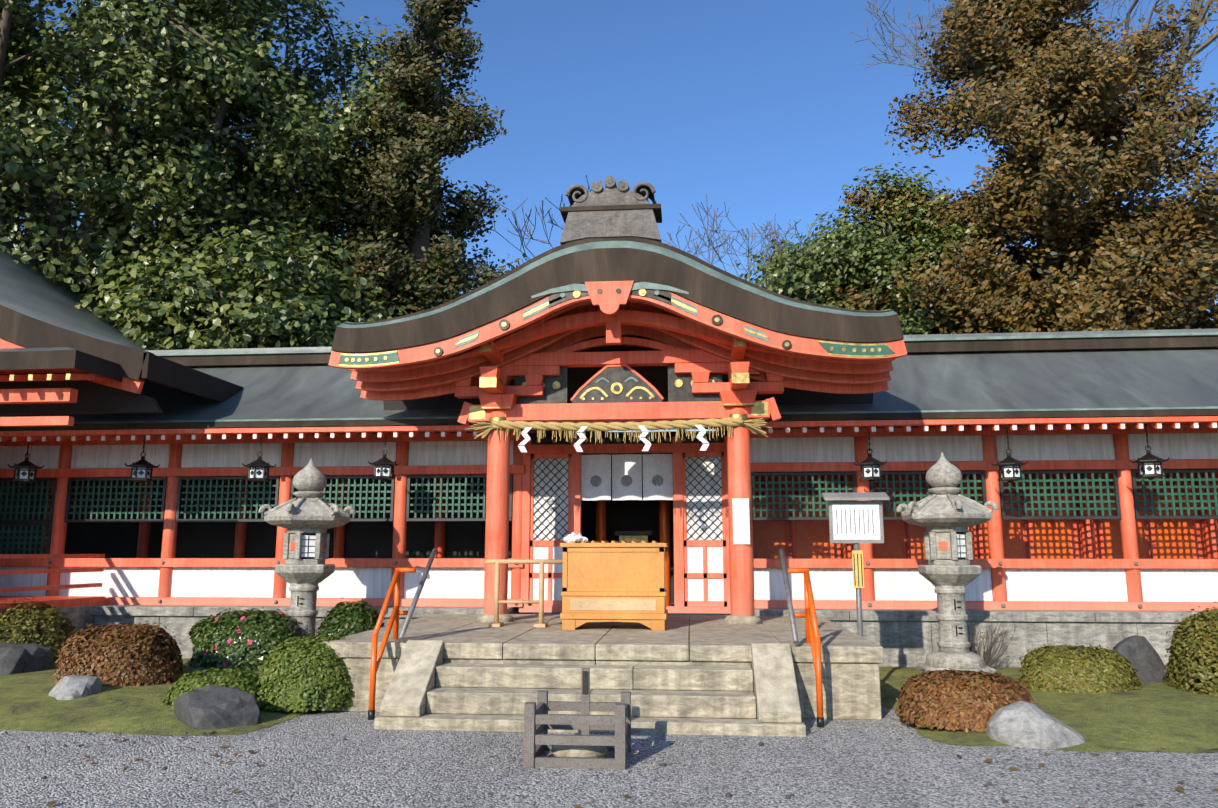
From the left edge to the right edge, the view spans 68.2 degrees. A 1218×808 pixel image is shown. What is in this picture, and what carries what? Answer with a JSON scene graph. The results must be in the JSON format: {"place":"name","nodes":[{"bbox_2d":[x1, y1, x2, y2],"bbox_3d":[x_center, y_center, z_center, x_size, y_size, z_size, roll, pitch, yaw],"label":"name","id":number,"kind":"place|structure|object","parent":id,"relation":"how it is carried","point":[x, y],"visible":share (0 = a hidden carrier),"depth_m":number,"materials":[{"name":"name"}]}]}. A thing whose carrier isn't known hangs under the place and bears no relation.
{"place":"outdoors","nodes":[
{"label":"outdoors","id":0,"kind":"place"},
{"bbox_2d":[0,613,1217,807],"bbox_3d":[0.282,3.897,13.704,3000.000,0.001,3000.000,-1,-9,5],"label":"gravel court","id":1,"kind":"object","parent":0,"point":[305,765],"depth_m":6.71,"materials":[{"name":"grey gravel"}]},
{"bbox_2d":[9,229,68,258],"bbox_3d":[-18.147,0.261,22.656,10.130,10.513,9.820,4,-10,-23],"label":"tree","id":2,"kind":"object","parent":1,"relation":"on","point":[31,231],"depth_m":23.15,"materials":[{"name":"green plant"}]},
{"bbox_2d":[1,0,206,243],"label":"camphor tree","id":3,"kind":"object","parent":1,"relation":"on","point":[34,167],"depth_m":33.88,"materials":[{"name":"green plant"}]},
{"bbox_2d":[0,234,243,630],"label":"hall","id":4,"kind":"structure","parent":1,"relation":"on","point":[60,353],"depth_m":12.97,"materials":[{"name":"red wood"}]},
{"bbox_2d":[0,658,305,735],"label":"mossy ground","id":5,"kind":"structure","parent":1,"relation":"on","point":[28,702],"depth_m":8.86,"materials":[{"name":"plant"}]},
{"bbox_2d":[0,642,54,674],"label":"dark rock","id":6,"kind":"object","parent":5,"relation":"on","point":[15,658],"visible":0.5,"depth_m":11.21,"materials":[{"name":"grey stone"}]},
{"bbox_2d":[0,597,76,661],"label":"olive shrub","id":7,"kind":"object","parent":5,"relation":"on","point":[52,628],"visible":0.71,"depth_m":12.28,"materials":[{"name":"green plant"}]},
{"bbox_2d":[49,675,102,699],"bbox_3d":[-5.699,3.061,9.547,0.543,0.333,0.564,-1,-9,5],"label":"rock","id":8,"kind":"object","parent":5,"relation":"on","point":[70,687],"visible":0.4,"depth_m":9.49,"materials":[{"name":"grey stone"}]},
{"bbox_2d":[53,621,186,686],"bbox_3d":[-5.765,2.949,10.625,1.439,0.761,1.240,-1,-9,5],"label":"russet shrub","id":9,"kind":"object","parent":5,"relation":"on","point":[120,654],"visible":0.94,"depth_m":10.25,"materials":[{"name":"brown plant"}]},
{"bbox_2d":[163,666,261,708],"bbox_3d":[-4.053,2.924,9.261,1.055,0.416,0.841,-1,-9,5],"label":"green shrub","id":10,"kind":"object","parent":5,"relation":"on","point":[242,680],"visible":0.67,"depth_m":9.10,"materials":[{"name":"green plant"}]},
{"bbox_2d":[174,685,261,729],"bbox_3d":[-3.702,2.896,8.617,0.720,0.389,0.764,9,-13,-43],"label":"rock","id":11,"kind":"object","parent":5,"relation":"on","point":[211,707],"visible":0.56,"depth_m":8.44,"materials":[{"name":"grey stone"}]},
{"bbox_2d":[186,607,301,670],"bbox_3d":[-4.870,3.190,12.271,1.749,0.821,1.406,-1,-9,5],"label":"flowering bush","id":12,"kind":"object","parent":5,"relation":"on","point":[247,639],"visible":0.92,"depth_m":11.80,"materials":[{"name":"green plant"}]},
{"bbox_2d":[256,631,357,711],"bbox_3d":[-3.141,2.811,9.589,1.165,0.752,1.163,-1,-9,5],"label":"bush","id":13,"kind":"object","parent":5,"relation":"on","point":[303,673],"visible":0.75,"depth_m":9.14,"materials":[{"name":"green plant"}]},
{"bbox_2d":[258,458,355,636],"bbox_3d":[-4.271,2.225,12.656,1.150,2.960,1.323,-1,-9,5],"label":"stone lantern","id":14,"kind":"object","parent":5,"relation":"on","point":[307,518],"visible":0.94,"depth_m":12.48,"materials":[{"name":"grey stone"}]},
{"bbox_2d":[296,613,326,636],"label":"bare shrub twigs","id":15,"kind":"object","parent":5,"relation":"on","point":[307,628],"visible":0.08,"depth_m":12.21,"materials":[{"name":"plant"}]},
{"bbox_2d":[317,597,384,636],"bbox_3d":[-3.404,3.061,11.825,1.051,1.007,0.922,-1,-9,5],"label":"variegated shrub","id":16,"kind":"object","parent":5,"relation":"on","point":[347,618],"visible":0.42,"depth_m":11.65,"materials":[{"name":"green plant"}]},
{"bbox_2d":[0,0,370,348],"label":"camphor tree","id":17,"kind":"object","parent":1,"relation":"on","point":[29,62],"visible":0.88,"depth_m":23.22,"materials":[{"name":"green plant"}]},
{"bbox_2d":[75,204,410,349],"bbox_3d":[-9.408,0.269,23.030,9.294,10.592,9.580,-1,-9,5],"label":"tree","id":18,"kind":"object","parent":1,"relation":"on","point":[297,314],"visible":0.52,"depth_m":21.27,"materials":[{"name":"green plant"}]},
{"bbox_2d":[76,0,466,346],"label":"camphor tree","id":19,"kind":"object","parent":1,"relation":"on","point":[370,87],"visible":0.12,"depth_m":28.98,"materials":[{"name":"green plant"}]},
{"bbox_2d":[0,425,547,606],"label":"corridor","id":20,"kind":"object","parent":1,"relation":"on","point":[188,525],"visible":0.69,"depth_m":14.63,"materials":[{"name":"red wood"}]},
{"bbox_2d":[8,442,43,483],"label":"hanging lantern","id":21,"kind":"object","parent":20,"relation":"hanging from","point":[25,471],"visible":0.92,"depth_m":13.96,"materials":[{"name":"brown metal"}]},
{"bbox_2d":[125,436,159,482],"bbox_3d":[-7.224,0.752,13.951,0.423,0.964,0.485,-1,-9,5],"label":"hanging lantern","id":22,"kind":"object","parent":20,"relation":"hanging from","point":[141,470],"visible":0.96,"depth_m":13.82,"materials":[{"name":"brown metal"}]},
{"bbox_2d":[0,347,480,430],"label":"roof","id":23,"kind":"structure","parent":20,"relation":"on","point":[298,387],"depth_m":14.44,"materials":[{"name":"grey metal"}]},
{"bbox_2d":[242,437,275,483],"bbox_3d":[-5.325,0.724,13.720,0.423,0.982,0.485,-1,-9,5],"label":"hanging lantern","id":24,"kind":"object","parent":20,"relation":"hanging from","point":[258,470],"visible":0.92,"depth_m":13.59,"materials":[{"name":"brown metal"}]},
{"bbox_2d":[368,435,400,481],"bbox_3d":[-3.388,0.696,13.604,0.423,0.965,0.485,-1,-9,5],"label":"hanging lantern","id":25,"kind":"object","parent":20,"relation":"hanging from","point":[384,465],"visible":0.92,"depth_m":13.47,"materials":[{"name":"brown metal"}]},
{"bbox_2d":[92,605,531,657],"bbox_3d":[-8.168,3.864,15.606,13.637,0.880,3.360,-1,-9,5],"label":"stone foundation","id":26,"kind":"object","parent":1,"relation":"on","point":[179,621],"depth_m":13.88,"materials":[{"name":"grey stone"}]},
{"bbox_2d":[368,549,436,719],"bbox_3d":[-2.189,2.393,9.661,0.229,1.660,1.500,-1,-9,5],"label":"step handrail","id":27,"kind":"object","parent":1,"relation":"on","point":[376,658],"visible":1,"depth_m":9.38,"materials":[{"name":"orange metal"}]},
{"bbox_2d":[317,0,526,329],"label":"cedar tree","id":28,"kind":"object","parent":1,"relation":"on","point":[417,265],"visible":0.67,"depth_m":26.89,"materials":[{"name":"green plant"}]},
{"bbox_2d":[523,668,630,769],"bbox_3d":[-0.235,2.498,7.214,0.780,0.660,0.680,-1,-9,5],"label":"stone guard frame","id":29,"kind":"object","parent":1,"relation":"on","point":[585,749],"visible":1,"depth_m":6.91,"materials":[{"name":"grey wood"}]},
{"bbox_2d":[323,614,883,736],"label":"stone steps","id":30,"kind":"structure","parent":1,"relation":"on","point":[708,675],"depth_m":8.87,"materials":[{"name":"stone"}]},
{"bbox_2d":[485,559,562,626],"bbox_3d":[-1.060,2.381,11.346,1.020,0.828,0.240,-1,-9,5],"label":"wooden hurdle","id":31,"kind":"object","parent":30,"relation":"on","point":[497,601],"visible":0.96,"depth_m":11.34,"materials":[{"name":"brown wood"}]},
{"bbox_2d":[560,532,667,630],"bbox_3d":[0.082,2.184,11.179,1.290,1.164,0.810,-1,-9,5],"label":"offertory box","id":32,"kind":"object","parent":30,"relation":"on","point":[612,581],"visible":1,"depth_m":10.81,"materials":[{"name":"brown wood"}]},
{"bbox_2d":[328,176,906,624],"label":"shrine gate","id":33,"kind":"structure","parent":30,"relation":"on","point":[612,308],"depth_m":12.21,"materials":[{"name":"wood"}]},
{"bbox_2d":[465,417,771,451],"bbox_3d":[0.109,0.422,12.174,4.162,0.462,0.206,-1,-9,5],"label":"shimenawa rope","id":34,"kind":"object","parent":33,"relation":"attached to","point":[644,426],"visible":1,"depth_m":12.14,"materials":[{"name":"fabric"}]},
{"bbox_2d":[822,492,889,636],"bbox_3d":[2.813,2.140,10.097,0.720,2.300,0.210,-1,-9,5],"label":"notice board","id":35,"kind":"object","parent":30,"relation":"on","point":[856,523],"visible":0.92,"depth_m":10.22,"materials":[{"name":"white wood"}]},
{"bbox_2d":[0,726,1217,807],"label":"fallen leaves","id":36,"kind":"object","parent":1,"relation":"on","point":[1178,788],"visible":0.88,"depth_m":6.98,"materials":[{"name":"brown plant"}]},
{"bbox_2d":[482,175,819,430],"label":"bare tree","id":37,"kind":"object","parent":1,"relation":"on","point":[699,235],"visible":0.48,"depth_m":42.09,"materials":[{"name":"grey plant"}]},
{"bbox_2d":[779,549,823,727],"bbox_3d":[1.970,2.333,9.297,0.229,1.660,1.500,-1,-9,5],"label":"step handrail","id":38,"kind":"object","parent":1,"relation":"on","point":[813,638],"visible":1,"depth_m":8.99,"materials":[{"name":"orange metal"}]},
{"bbox_2d":[736,162,1030,334],"bbox_3d":[8.162,-0.315,27.223,8.386,13.147,7.875,-1,-9,5],"label":"green tree","id":39,"kind":"object","parent":1,"relation":"on","point":[861,251],"visible":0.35,"depth_m":25.42,"materials":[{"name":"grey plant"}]},
{"bbox_2d":[896,452,998,672],"bbox_3d":[4.495,2.100,11.891,1.150,2.960,1.323,-1,-9,5],"label":"stone lantern","id":40,"kind":"object","parent":1,"relation":"on","point":[945,515],"visible":1,"depth_m":11.67,"materials":[{"name":"grey stone"}]},
{"bbox_2d":[714,416,1217,610],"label":"corridor","id":41,"kind":"object","parent":1,"relation":"on","point":[1084,517],"visible":0.65,"depth_m":13.60,"materials":[{"name":"red wood"}]},
{"bbox_2d":[854,429,886,482],"bbox_3d":[3.760,0.623,12.977,0.423,1.025,0.485,-1,-9,5],"label":"hanging lantern","id":42,"kind":"object","parent":41,"relation":"hanging from","point":[870,467],"visible":0.9,"depth_m":12.83,"materials":[{"name":"brown metal"}]},
{"bbox_2d":[757,329,1217,421],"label":"roof","id":43,"kind":"structure","parent":41,"relation":"on","point":[1132,373],"depth_m":13.92,"materials":[{"name":"grey metal"}]},
{"bbox_2d":[992,427,1027,482],"bbox_3d":[5.693,0.607,12.819,0.423,1.044,0.485,-1,-9,5],"label":"hanging lantern","id":44,"kind":"object","parent":41,"relation":"hanging from","point":[1010,469],"visible":0.88,"depth_m":12.68,"materials":[{"name":"brown metal"}]},
{"bbox_2d":[1129,424,1168,479],"bbox_3d":[7.586,0.566,12.662,0.423,1.014,0.485,-1,-9,5],"label":"hanging lantern","id":45,"kind":"object","parent":41,"relation":"hanging from","point":[1149,464],"visible":0.98,"depth_m":12.53,"materials":[{"name":"brown metal"}]},
{"bbox_2d":[755,608,1200,667],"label":"stone base wall","id":46,"kind":"structure","parent":1,"relation":"on","point":[904,637],"depth_m":12.80,"materials":[{"name":"grey stone"}]},
{"bbox_2d":[820,0,1217,333],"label":"tree","id":47,"kind":"object","parent":1,"relation":"on","point":[1057,126],"visible":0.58,"depth_m":23.48,"materials":[{"name":"brown plant"}]},
{"bbox_2d":[850,0,1217,277],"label":"bare tree","id":48,"kind":"object","parent":1,"relation":"on","point":[1205,44],"visible":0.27,"depth_m":41.28,"materials":[{"name":"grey plant"}]},
{"bbox_2d":[986,701,1084,748],"bbox_3d":[3.716,2.773,7.810,0.842,0.356,0.629,-1,-9,5],"label":"rock","id":49,"kind":"object","parent":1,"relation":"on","point":[1022,724],"visible":0.79,"depth_m":7.62,"materials":[{"name":"grey stone"}]},
{"bbox_2d":[879,667,1217,752],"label":"mossy ground","id":50,"kind":"structure","parent":1,"relation":"on","point":[1151,717],"depth_m":8.34,"materials":[{"name":"plant"}]},
{"bbox_2d":[895,667,1040,732],"bbox_3d":[3.381,2.772,8.547,1.323,0.491,1.117,-1,-9,5],"label":"russet shrub","id":51,"kind":"object","parent":50,"relation":"on","point":[962,700],"visible":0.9,"depth_m":8.20,"materials":[{"name":"brown plant"}]},
{"bbox_2d":[931,616,1016,666],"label":"bare shrub twigs","id":52,"kind":"object","parent":50,"relation":"on","point":[988,662],"visible":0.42,"depth_m":11.84,"materials":[{"name":"brown plant"}]},
{"bbox_2d":[1017,643,1142,693],"bbox_3d":[5.267,2.981,10.139,1.317,0.538,1.115,-1,-9,5],"label":"olive shrub","id":53,"kind":"object","parent":50,"relation":"on","point":[1082,669],"visible":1,"depth_m":9.81,"materials":[{"name":"green plant"}]},
{"bbox_2d":[1113,635,1168,683],"bbox_3d":[6.224,3.074,10.576,0.800,0.680,0.818,-1,-9,5],"label":"rock","id":54,"kind":"object","parent":50,"relation":"on","point":[1144,658],"visible":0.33,"depth_m":10.38,"materials":[{"name":"grey stone"}]},
{"bbox_2d":[1162,602,1217,695],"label":"bush","id":55,"kind":"object","parent":50,"relation":"on","point":[1191,665],"visible":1,"depth_m":9.68,"materials":[{"name":"green plant"}]},
{"bbox_2d":[1076,181,1217,328],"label":"dark tree","id":56,"kind":"object","parent":1,"relation":"on","point":[1207,251],"depth_m":26.06,"materials":[{"name":"brown plant"}]},
{"bbox_2d":[10,0,1217,431],"label":"sky","id":57,"kind":"structure","parent":0,"point":[764,109],"materials":[{"name":"blue"}]}
]}

